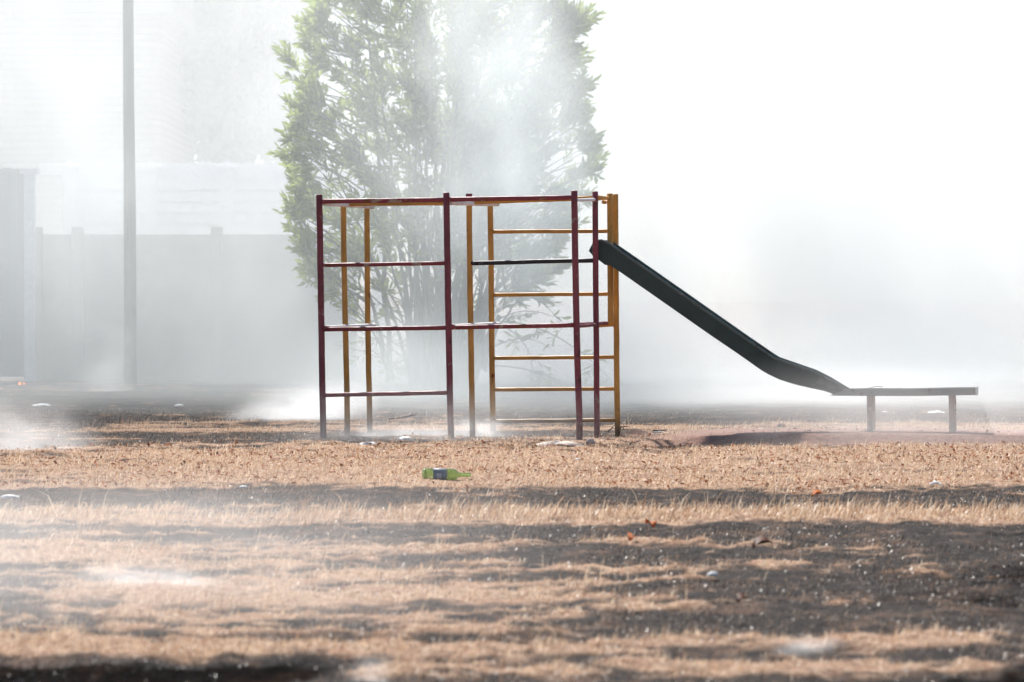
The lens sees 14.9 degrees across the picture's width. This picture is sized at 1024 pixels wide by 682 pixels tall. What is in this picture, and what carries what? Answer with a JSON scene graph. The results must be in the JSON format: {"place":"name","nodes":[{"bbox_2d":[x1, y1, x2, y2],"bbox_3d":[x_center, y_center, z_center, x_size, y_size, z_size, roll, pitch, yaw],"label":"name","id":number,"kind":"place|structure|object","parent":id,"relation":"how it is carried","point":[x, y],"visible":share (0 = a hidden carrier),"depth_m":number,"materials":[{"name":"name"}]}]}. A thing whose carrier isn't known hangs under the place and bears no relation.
{"place":"outdoors","nodes":[
{"label":"outdoors","id":0,"kind":"place"},
{"bbox_2d":[0,302,1023,681],"bbox_3d":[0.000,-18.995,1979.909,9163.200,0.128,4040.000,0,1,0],"label":"ground","id":1,"kind":"structure","parent":0,"point":[670,360],"depth_m":20.20,"materials":[{"name":"soil"}]},
{"bbox_2d":[0,494,19,498],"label":"paper scrap","id":2,"kind":"object","parent":1,"relation":"on","point":[5,496],"visible":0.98,"depth_m":22.70,"materials":[{"name":"white paper"}]},
{"bbox_2d":[20,169,39,380],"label":"gate pillar","id":3,"kind":"structure","parent":1,"relation":"on","point":[29,275],"depth_m":56.34,"materials":[{"name":"white paint"}]},
{"bbox_2d":[0,167,23,376],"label":"gate","id":4,"kind":"structure","parent":3,"relation":"attached to","point":[11,272],"depth_m":56.38,"materials":[{"name":"grey metal"}]},
{"bbox_2d":[32,403,50,405],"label":"paper scrap","id":5,"kind":"object","parent":1,"relation":"on","point":[41,404],"visible":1,"depth_m":42.27,"materials":[{"name":"white paper"}]},
{"bbox_2d":[0,0,201,233],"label":"brick house","id":6,"kind":"structure","parent":1,"relation":"on","point":[61,81],"depth_m":65.96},
{"bbox_2d":[123,0,136,384],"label":"timber pole","id":7,"kind":"object","parent":1,"relation":"on","point":[130,339],"visible":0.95,"depth_m":53.92,"materials":[{"name":"grey wood"}]},
{"bbox_2d":[36,227,356,379],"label":"concrete wall","id":8,"kind":"structure","parent":1,"relation":"on","point":[216,304],"depth_m":56.99,"materials":[{"name":"grey concrete"}]},
{"bbox_2d":[39,160,390,376],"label":"slat fence","id":9,"kind":"object","parent":1,"relation":"on","point":[204,198],"visible":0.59,"depth_m":59.48,"materials":[{"name":"white paint"}]},
{"bbox_2d":[179,0,356,162],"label":"broadleaf tree","id":10,"kind":"object","parent":1,"relation":"on","point":[231,62],"visible":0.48,"depth_m":70.64,"materials":[{"name":"plant"}]},
{"bbox_2d":[359,442,376,444],"bbox_3d":[-1.138,0.815,31.140,0.162,0.027,0.114,0,1,0],"label":"paper scrap","id":11,"kind":"object","parent":1,"relation":"on","point":[365,443],"visible":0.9,"depth_m":31.11,"materials":[{"name":"white paper"}]},
{"bbox_2d":[388,414,415,419],"bbox_3d":[-1.045,0.730,37.638,0.279,0.066,0.076,0,1,-22],"label":"stick","id":12,"kind":"object","parent":1,"relation":"on","point":[410,415],"visible":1,"depth_m":37.64,"materials":[{"name":"wood"}]},
{"bbox_2d":[398,436,412,439],"bbox_3d":[-0.871,0.784,31.692,0.132,0.028,0.114,0,1,-33],"label":"paper scrap","id":13,"kind":"object","parent":1,"relation":"on","point":[403,438],"visible":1,"depth_m":31.65,"materials":[{"name":"white paper"}]},
{"bbox_2d":[266,0,610,388],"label":"leafy tree","id":14,"kind":"object","parent":1,"relation":"on","point":[515,127],"visible":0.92,"depth_m":51.63,"materials":[{"name":"green plant"}]},
{"bbox_2d":[422,468,470,479],"bbox_3d":[-0.415,0.848,24.925,0.312,0.081,0.078,0,1,-14],"label":"bottle","id":15,"kind":"object","parent":1,"relation":"on","point":[443,474],"visible":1,"depth_m":24.89,"materials":[{"name":"green glass"}]},
{"bbox_2d":[316,191,619,439],"bbox_3d":[-0.364,-0.145,32.658,2.339,2.184,1.080,0,1,18],"label":"climbing frame","id":16,"kind":"object","parent":1,"relation":"on","point":[468,201],"visible":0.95,"depth_m":32.53,"materials":[{"name":"red paint"}]},
{"bbox_2d":[0,405,1023,681],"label":"stubble","id":17,"kind":"object","parent":1,"relation":"on","point":[718,605],"visible":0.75,"depth_m":17.46,"materials":[{"name":"brown plant"}]},
{"bbox_2d":[0,425,1023,497],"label":"dry leaves","id":18,"kind":"object","parent":1,"relation":"on","point":[513,471],"visible":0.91,"depth_m":27.41,"materials":[{"name":"brown plant"}]},
{"bbox_2d":[6,398,1021,681],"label":"pale flakes","id":19,"kind":"object","parent":1,"relation":"on","point":[570,520],"visible":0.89,"depth_m":19.06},
{"bbox_2d":[536,440,586,445],"bbox_3d":[0.381,0.810,31.070,0.444,0.047,0.217,0,1,-5],"label":"rag","id":20,"kind":"object","parent":1,"relation":"on","point":[568,443],"visible":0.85,"depth_m":31.02,"materials":[{"name":"white fabric"}]},
{"bbox_2d":[586,438,594,443],"bbox_3d":[0.622,0.797,31.205,0.078,0.053,0.040,0,1,-17],"label":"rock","id":21,"kind":"object","parent":1,"relation":"on","point":[590,440],"visible":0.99,"depth_m":31.19,"materials":[{"name":"grey stone"}]},
{"bbox_2d":[627,532,636,540],"bbox_3d":[0.571,0.930,18.646,0.048,0.031,0.070,15,14,18],"label":"fallen leaf","id":22,"kind":"object","parent":1,"relation":"on","point":[630,536],"visible":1,"depth_m":18.63,"materials":[{"name":"orange plant"}]},
{"bbox_2d":[645,518,656,527],"bbox_3d":[0.694,0.912,19.688,0.057,0.037,0.085,15,2,-26],"label":"fallen leaf","id":23,"kind":"object","parent":1,"relation":"on","point":[653,523],"visible":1,"depth_m":19.68,"materials":[{"name":"brown plant"}]},
{"bbox_2d":[707,571,717,575],"bbox_3d":[0.825,0.955,16.102,0.056,0.020,0.031,0,1,-36],"label":"paper scrap","id":24,"kind":"object","parent":1,"relation":"on","point":[711,573],"visible":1,"depth_m":16.09,"materials":[{"name":"white paper"}]},
{"bbox_2d":[736,593,747,601],"bbox_3d":[0.864,0.960,14.691,0.041,0.028,0.060,19,22,40],"label":"fallen leaf","id":25,"kind":"object","parent":1,"relation":"on","point":[739,596],"visible":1,"depth_m":14.69,"materials":[{"name":"brown plant"}]},
{"bbox_2d":[752,536,772,547],"bbox_3d":[1.150,0.923,17.980,0.100,0.043,0.067,-9,18,-17],"label":"fallen leaf","id":26,"kind":"object","parent":1,"relation":"on","point":[760,540],"visible":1,"depth_m":17.98,"materials":[{"name":"brown plant"}]},
{"bbox_2d":[589,239,977,431],"bbox_3d":[2.237,-0.009,32.322,3.186,1.662,0.392,0,1,9],"label":"slide","id":27,"kind":"object","parent":1,"relation":"on","point":[686,305],"visible":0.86,"depth_m":32.22,"materials":[{"name":"metal"}]},
{"bbox_2d":[811,489,822,496],"bbox_3d":[1.753,0.874,22.506,0.075,0.033,0.051,-10,19,-23],"label":"fallen leaf","id":28,"kind":"object","parent":1,"relation":"on","point":[816,491],"visible":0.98,"depth_m":22.51,"materials":[{"name":"orange plant"}]},
{"bbox_2d":[928,481,941,484],"bbox_3d":[2.623,0.878,24.290,0.081,0.025,0.056,0,1,-8],"label":"paper scrap","id":29,"kind":"object","parent":1,"relation":"on","point":[933,482],"visible":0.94,"depth_m":24.27,"materials":[{"name":"white paper"}]},
{"bbox_2d":[927,410,944,413],"bbox_3d":[4.275,0.714,39.492,0.176,0.027,0.308,0,1,-2],"label":"paper scrap","id":30,"kind":"object","parent":1,"relation":"on","point":[936,411],"visible":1,"depth_m":39.41,"materials":[{"name":"white paper"}]},
{"bbox_2d":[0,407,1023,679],"bbox_3d":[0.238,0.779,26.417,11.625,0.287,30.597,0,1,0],"label":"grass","id":31,"kind":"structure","parent":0,"point":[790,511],"depth_m":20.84,"materials":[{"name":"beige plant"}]},
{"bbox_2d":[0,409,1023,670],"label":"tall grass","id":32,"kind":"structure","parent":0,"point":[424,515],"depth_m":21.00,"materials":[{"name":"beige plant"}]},
{"bbox_2d":[195,0,1023,301],"label":"sky","id":33,"kind":"structure","parent":0,"point":[760,150],"materials":[{"name":"white"}]}
]}

